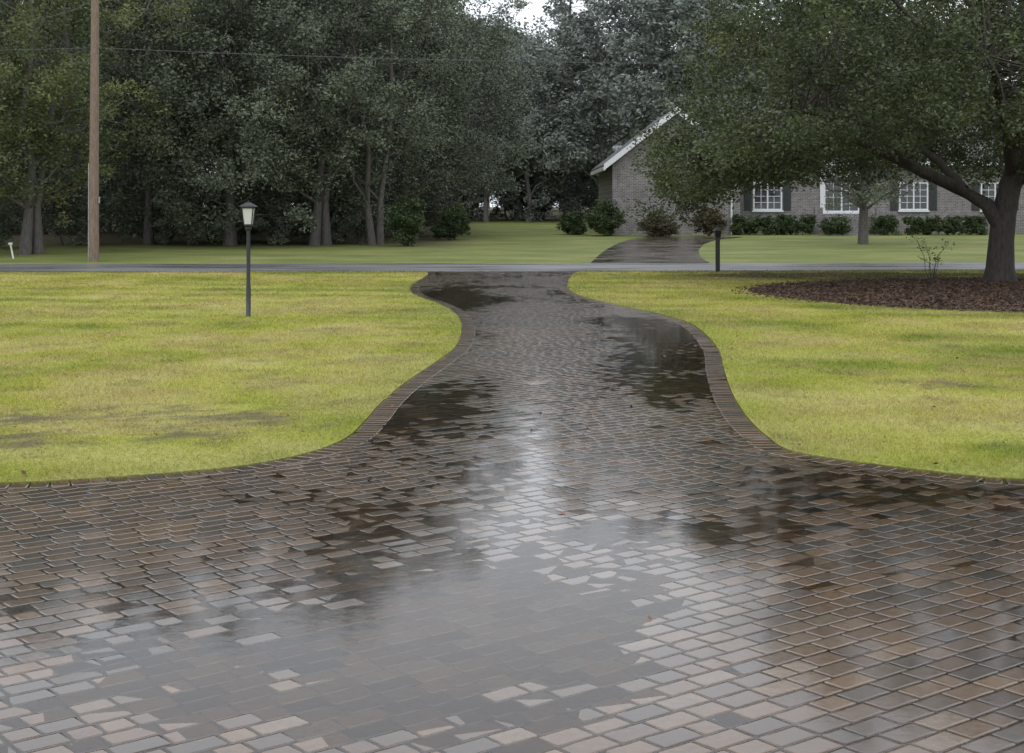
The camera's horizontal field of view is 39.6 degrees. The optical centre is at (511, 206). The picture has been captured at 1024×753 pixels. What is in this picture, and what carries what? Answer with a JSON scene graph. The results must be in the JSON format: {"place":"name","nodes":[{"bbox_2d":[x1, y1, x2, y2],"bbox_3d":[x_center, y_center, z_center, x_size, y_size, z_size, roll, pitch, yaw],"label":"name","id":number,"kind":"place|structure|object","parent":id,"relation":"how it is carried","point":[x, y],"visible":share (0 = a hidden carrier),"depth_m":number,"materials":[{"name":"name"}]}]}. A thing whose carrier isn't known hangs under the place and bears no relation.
{"place":"outdoors","nodes":[
{"label":"outdoors","id":0,"kind":"place"},
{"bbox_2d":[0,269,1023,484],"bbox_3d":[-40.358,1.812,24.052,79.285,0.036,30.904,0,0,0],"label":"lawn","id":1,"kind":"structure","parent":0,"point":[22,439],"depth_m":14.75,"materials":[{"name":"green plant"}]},
{"bbox_2d":[239,201,257,316],"bbox_3d":[-4.300,0.876,23.200,0.262,1.948,0.262,0,0,0],"label":"lamp post","id":2,"kind":"object","parent":1,"relation":"on","point":[248,210],"visible":0.97,"depth_m":23.17,"materials":[{"name":"black metal"}]},
{"bbox_2d":[0,271,1023,752],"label":"paver driveway","id":3,"kind":"structure","parent":0,"point":[472,589],"depth_m":6.75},
{"bbox_2d":[0,271,1019,619],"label":"fallen leaves","id":4,"kind":"object","parent":3,"relation":"on","point":[512,395],"visible":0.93,"depth_m":12.55,"materials":[{"name":"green plant"}]},
{"bbox_2d":[0,207,1023,263],"bbox_3d":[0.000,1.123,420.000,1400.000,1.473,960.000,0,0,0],"label":"ground","id":5,"kind":"structure","parent":0,"point":[503,240],"depth_m":55.87,"materials":[{"name":"green plant"}]},
{"bbox_2d":[0,146,17,199],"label":"oak tree","id":6,"kind":"object","parent":5,"relation":"on","point":[6,158],"visible":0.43,"depth_m":53.94,"materials":[{"name":"green plant"}]},
{"bbox_2d":[8,243,13,258],"bbox_3d":[-17.065,1.518,48.500,0.189,0.576,0.080,0,0,0],"label":"marker stake","id":7,"kind":"object","parent":5,"relation":"on","point":[10,244],"visible":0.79,"depth_m":48.48,"materials":[{"name":"white paint"}]},
{"bbox_2d":[0,179,23,247],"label":"understory shrub","id":8,"kind":"object","parent":5,"relation":"on","point":[9,224],"visible":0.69,"depth_m":56.95,"materials":[{"name":"green plant"}]},
{"bbox_2d":[0,0,100,168],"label":"hardwood tree","id":9,"kind":"object","parent":5,"relation":"on","point":[4,45],"visible":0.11,"depth_m":60.69,"materials":[{"name":"green plant"}]},
{"bbox_2d":[22,169,125,244],"bbox_3d":[-18.694,0.037,60.126,4.312,3.437,4.705,0,0,-37],"label":"understory shrub","id":10,"kind":"object","parent":5,"relation":"on","point":[78,227],"visible":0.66,"depth_m":59.71,"materials":[{"name":"green plant"}]},
{"bbox_2d":[88,0,99,261],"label":"utility pole","id":11,"kind":"object","parent":5,"relation":"on","point":[93,209],"visible":0.88,"depth_m":46.48,"materials":[{"name":"brown wood"}]},
{"bbox_2d":[21,48,80,49],"bbox_3d":[-36.800,-5.239,45.300,46.474,0.736,0.017,0,0,-3],"label":"power line","id":12,"kind":"object","parent":11,"relation":"attached to","point":[42,49],"visible":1,"depth_m":46.50,"materials":[{"name":"black rubber"}]},
{"bbox_2d":[107,48,970,63],"bbox_3d":[10.200,-5.193,47.800,47.661,0.832,0.017,0,0,-3],"label":"power line","id":13,"kind":"object","parent":11,"relation":"attached to","point":[414,59],"visible":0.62,"depth_m":47.08,"materials":[{"name":"black rubber"}]},
{"bbox_2d":[0,0,202,254],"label":"oak tree","id":14,"kind":"object","parent":5,"relation":"on","point":[61,81],"visible":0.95,"depth_m":51.42,"materials":[{"name":"green plant"}]},
{"bbox_2d":[35,0,252,244],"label":"hardwood tree","id":15,"kind":"object","parent":5,"relation":"on","point":[148,235],"visible":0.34,"depth_m":60.06,"materials":[{"name":"green plant"}]},
{"bbox_2d":[103,165,204,242],"bbox_3d":[-15.698,-0.106,62.776,4.600,3.666,5.019,0,0,-5],"label":"understory shrub","id":16,"kind":"object","parent":5,"relation":"on","point":[124,221],"visible":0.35,"depth_m":62.46,"materials":[{"name":"green plant"}]},
{"bbox_2d":[149,175,244,245],"bbox_3d":[-13.392,0.143,60.057,4.391,3.208,4.025,0,0,4],"label":"understory shrub","id":17,"kind":"object","parent":5,"relation":"on","point":[188,231],"visible":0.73,"depth_m":59.47,"materials":[{"name":"green plant"}]},
{"bbox_2d":[77,0,382,245],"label":"oak tree","id":18,"kind":"object","parent":5,"relation":"on","point":[213,131],"visible":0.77,"depth_m":57.60,"materials":[{"name":"green plant"}]},
{"bbox_2d":[0,0,474,237],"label":"woodland trees","id":19,"kind":"object","parent":5,"relation":"on","point":[114,185],"visible":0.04,"depth_m":69.37,"materials":[{"name":"green plant"}]},
{"bbox_2d":[197,171,293,241],"bbox_3d":[-11.973,-0.118,64.097,5.019,3.666,4.600,0,0,-3],"label":"understory shrub","id":20,"kind":"object","parent":5,"relation":"on","point":[242,232],"visible":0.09,"depth_m":63.65,"materials":[{"name":"green plant"}]},
{"bbox_2d":[235,170,314,244],"bbox_3d":[-10.134,0.025,61.188,4.312,3.437,4.705,0,0,-16],"label":"understory shrub","id":21,"kind":"object","parent":5,"relation":"on","point":[275,201],"visible":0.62,"depth_m":60.60,"materials":[{"name":"green plant"}]},
{"bbox_2d":[176,0,476,244],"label":"oak tree","id":22,"kind":"object","parent":5,"relation":"on","point":[350,83],"visible":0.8,"depth_m":58.47,"materials":[{"name":"green plant"}]},
{"bbox_2d":[291,185,362,242],"bbox_3d":[-8.073,0.317,62.865,3.450,2.750,3.764,0,0,-24],"label":"understory shrub","id":23,"kind":"object","parent":5,"relation":"on","point":[336,227],"visible":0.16,"depth_m":62.45,"materials":[{"name":"green plant"}]},
{"bbox_2d":[330,174,404,243],"bbox_3d":[-6.502,0.118,62.192,4.391,3.208,4.025,0,0,-43],"label":"understory shrub","id":24,"kind":"object","parent":5,"relation":"on","point":[357,217],"visible":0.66,"depth_m":61.41,"materials":[{"name":"green plant"}]},
{"bbox_2d":[261,0,500,244],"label":"hardwood tree","id":25,"kind":"object","parent":5,"relation":"on","point":[379,238],"visible":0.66,"depth_m":60.32,"materials":[{"name":"green plant"}]},
{"bbox_2d":[381,189,427,246],"bbox_3d":[-4.374,0.595,58.888,1.720,2.620,1.943,0,0,-33],"label":"shrub","id":26,"kind":"object","parent":5,"relation":"on","point":[406,234],"visible":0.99,"depth_m":58.70,"materials":[{"name":"green plant"}]},
{"bbox_2d":[273,0,538,223],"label":"oak tree","id":27,"kind":"object","parent":5,"relation":"on","point":[457,90],"visible":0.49,"depth_m":68.33,"materials":[{"name":"green plant"}]},
{"bbox_2d":[383,177,463,235],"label":"understory shrub","id":28,"kind":"object","parent":5,"relation":"on","point":[428,217],"visible":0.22,"depth_m":71.38,"materials":[{"name":"green plant"}]},
{"bbox_2d":[332,0,553,225],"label":"oak tree","id":29,"kind":"object","parent":5,"relation":"on","point":[522,4],"visible":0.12,"depth_m":78.74,"materials":[{"name":"green plant"}]},
{"bbox_2d":[429,205,471,239],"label":"shrub","id":30,"kind":"object","parent":5,"relation":"on","point":[454,224],"visible":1,"depth_m":65.78,"materials":[{"name":"green plant"}]},
{"bbox_2d":[21,0,1021,221],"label":"distant trees","id":31,"kind":"object","parent":5,"relation":"on","point":[589,115],"visible":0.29,"depth_m":101.75,"materials":[{"name":"green plant"}]},
{"bbox_2d":[555,209,587,234],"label":"round bush","id":32,"kind":"object","parent":5,"relation":"on","point":[572,223],"visible":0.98,"depth_m":73.82,"materials":[{"name":"green plant"}]},
{"bbox_2d":[583,198,627,235],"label":"round bush","id":33,"kind":"object","parent":5,"relation":"on","point":[604,219],"visible":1,"depth_m":71.48,"materials":[{"name":"green plant"}]},
{"bbox_2d":[599,164,611,204],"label":"wing sides","id":34,"kind":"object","parent":5,"relation":"on","point":[605,184],"visible":0.08,"depth_m":78.26,"materials":[{"name":"grey brick"}]},
{"bbox_2d":[591,107,698,174],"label":"white rake boards","id":35,"kind":"object","parent":34,"relation":"on","point":[616,157],"visible":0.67,"depth_m":73.18,"materials":[{"name":"white wood"}]},
{"bbox_2d":[634,209,680,236],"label":"nandina shrub","id":36,"kind":"object","parent":5,"relation":"on","point":[667,228],"visible":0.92,"depth_m":70.80,"materials":[{"name":"green plant"}]},
{"bbox_2d":[612,113,739,234],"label":"wing front","id":37,"kind":"structure","parent":5,"relation":"on","point":[624,187],"depth_m":73.60,"materials":[{"name":"grey brick"}]},
{"bbox_2d":[687,206,727,235],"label":"nandina shrub","id":38,"kind":"object","parent":5,"relation":"on","point":[709,225],"visible":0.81,"depth_m":71.17,"materials":[{"name":"green plant"}]},
{"bbox_2d":[712,228,722,271],"bbox_3d":[5.640,1.212,39.000,0.255,1.275,0.255,0,0,0],"label":"path light post","id":39,"kind":"object","parent":5,"relation":"on","point":[717,232],"visible":0.93,"depth_m":38.95,"materials":[{"name":"black metal"}]},
{"bbox_2d":[729,213,817,234],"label":"boxwood hedge","id":40,"kind":"object","parent":5,"relation":"on","point":[784,224],"visible":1,"depth_m":73.23,"materials":[{"name":"green plant"}]},
{"bbox_2d":[620,0,1023,281],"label":"live oak tree","id":41,"kind":"object","parent":5,"relation":"on","point":[768,146],"visible":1,"depth_m":31.30,"materials":[{"name":"green plant"}]},
{"bbox_2d":[816,213,852,234],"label":"shrub","id":42,"kind":"object","parent":5,"relation":"on","point":[834,225],"visible":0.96,"depth_m":72.69,"materials":[{"name":"green plant"}]},
{"bbox_2d":[808,207,883,234],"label":"entry steps","id":43,"kind":"structure","parent":5,"relation":"on","point":[818,211],"depth_m":74.10,"materials":[{"name":"grey brick"}]},
{"bbox_2d":[752,0,965,244],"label":"oak tree","id":44,"kind":"object","parent":5,"relation":"on","point":[863,202],"visible":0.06,"depth_m":60.66,"materials":[{"name":"green plant"}]},
{"bbox_2d":[740,166,1023,232],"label":"walls","id":45,"kind":"structure","parent":5,"relation":"on","point":[951,204],"depth_m":76.00,"materials":[{"name":"grey brick"}]},
{"bbox_2d":[752,182,782,211],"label":"window frame","id":46,"kind":"object","parent":45,"relation":"attached to","point":[767,209],"visible":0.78,"depth_m":75.93,"materials":[{"name":"white wood"}]},
{"bbox_2d":[755,184,779,208],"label":"window glass","id":47,"kind":"object","parent":46,"relation":"in","point":[760,196],"visible":0.64,"depth_m":75.99,"materials":[{"name":"grey glass"}]},
{"bbox_2d":[744,183,790,209],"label":"window shutters","id":48,"kind":"object","parent":45,"relation":"attached to","point":[786,198],"depth_m":75.95,"materials":[{"name":"grey wood"}]},
{"bbox_2d":[820,166,858,211],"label":"door surround","id":49,"kind":"object","parent":45,"relation":"attached to","point":[822,193],"visible":0.14,"depth_m":75.90,"materials":[{"name":"white wood"}]},
{"bbox_2d":[823,176,858,213],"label":"french door frame","id":50,"kind":"object","parent":49,"relation":"attached to","point":[841,212],"visible":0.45,"depth_m":75.93,"materials":[{"name":"white wood"}]},
{"bbox_2d":[825,177,857,210],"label":"french door glass","id":51,"kind":"object","parent":50,"relation":"in","point":[852,208],"visible":0.43,"depth_m":75.99,"materials":[{"name":"grey glass"}]},
{"bbox_2d":[712,95,1008,160],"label":"roof","id":52,"kind":"structure","parent":45,"relation":"on","point":[897,104],"depth_m":77.77,"materials":[{"name":"grey"}]},
{"bbox_2d":[731,161,991,234],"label":"fascia and downspout","id":53,"kind":"structure","parent":45,"relation":"attached to","point":[826,164],"depth_m":73.51,"materials":[{"name":"white metal"}]},
{"bbox_2d":[890,182,936,209],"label":"window shutters","id":54,"kind":"object","parent":45,"relation":"attached to","point":[933,199],"depth_m":75.95,"materials":[{"name":"black wood"}]},
{"bbox_2d":[898,182,929,211],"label":"window frame","id":55,"kind":"object","parent":45,"relation":"attached to","point":[914,209],"visible":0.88,"depth_m":75.93,"materials":[{"name":"white wood"}]},
{"bbox_2d":[901,184,925,208],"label":"window glass","id":56,"kind":"object","parent":55,"relation":"in","point":[920,194],"visible":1,"depth_m":75.99,"materials":[{"name":"grey glass"}]},
{"bbox_2d":[979,182,998,211],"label":"window frame","id":57,"kind":"object","parent":45,"relation":"attached to","point":[980,210],"visible":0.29,"depth_m":75.93,"materials":[{"name":"white wood"}]},
{"bbox_2d":[982,184,998,200],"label":"window glass","id":58,"kind":"object","parent":57,"relation":"in","point":[991,193],"visible":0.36,"depth_m":75.99,"materials":[{"name":"grey glass"}]},
{"bbox_2d":[972,182,1017,209],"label":"window shutters","id":59,"kind":"object","parent":45,"relation":"attached to","point":[975,207],"depth_m":75.95,"materials":[{"name":"grey wood"}]},
{"bbox_2d":[868,213,902,235],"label":"shrub","id":60,"kind":"object","parent":5,"relation":"on","point":[885,225],"visible":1,"depth_m":72.79,"materials":[{"name":"green plant"}]},
{"bbox_2d":[901,214,988,234],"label":"boxwood hedge","id":61,"kind":"object","parent":5,"relation":"on","point":[954,226],"visible":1,"depth_m":73.12,"materials":[{"name":"green plant"}]},
{"bbox_2d":[0,262,1023,271],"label":"road","id":62,"kind":"structure","parent":0,"point":[464,267],"depth_m":42.07,"materials":[{"name":"grey asphalt"}]},
{"bbox_2d":[400,271,728,391],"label":"rain water","id":63,"kind":"structure","parent":0,"point":[664,338],"depth_m":18.84,"materials":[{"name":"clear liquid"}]},
{"bbox_2d":[206,0,1017,206],"label":"sky","id":64,"kind":"structure","parent":0,"point":[535,8],"materials":[{"name":"white"}]},
{"bbox_2d":[591,111,670,171],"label":"wing roof","id":65,"kind":"structure","parent":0,"point":[600,165],"depth_m":79.67,"materials":[{"name":"grey"}]},
{"bbox_2d":[591,237,736,262],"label":"neighbor driveway","id":66,"kind":"structure","parent":0,"point":[662,250],"depth_m":53.68,"materials":[{"name":"brick"}]},
{"bbox_2d":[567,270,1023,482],"bbox_3d":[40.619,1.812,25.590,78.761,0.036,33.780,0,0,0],"label":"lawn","id":67,"kind":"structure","parent":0,"point":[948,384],"depth_m":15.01,"materials":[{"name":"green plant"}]},
{"bbox_2d":[732,276,1023,312],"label":"mulch bed","id":68,"kind":"object","parent":67,"relation":"on","point":[899,306],"visible":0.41,"depth_m":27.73,"materials":[{"name":"brown wood"}]},
{"bbox_2d":[906,232,954,282],"bbox_3d":[9.617,1.179,32.552,1.089,1.250,0.922,0,0,0],"label":"sapling","id":69,"kind":"object","parent":68,"relation":"on","point":[929,279],"visible":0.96,"depth_m":32.58,"materials":[{"name":"green plant"}]}
]}

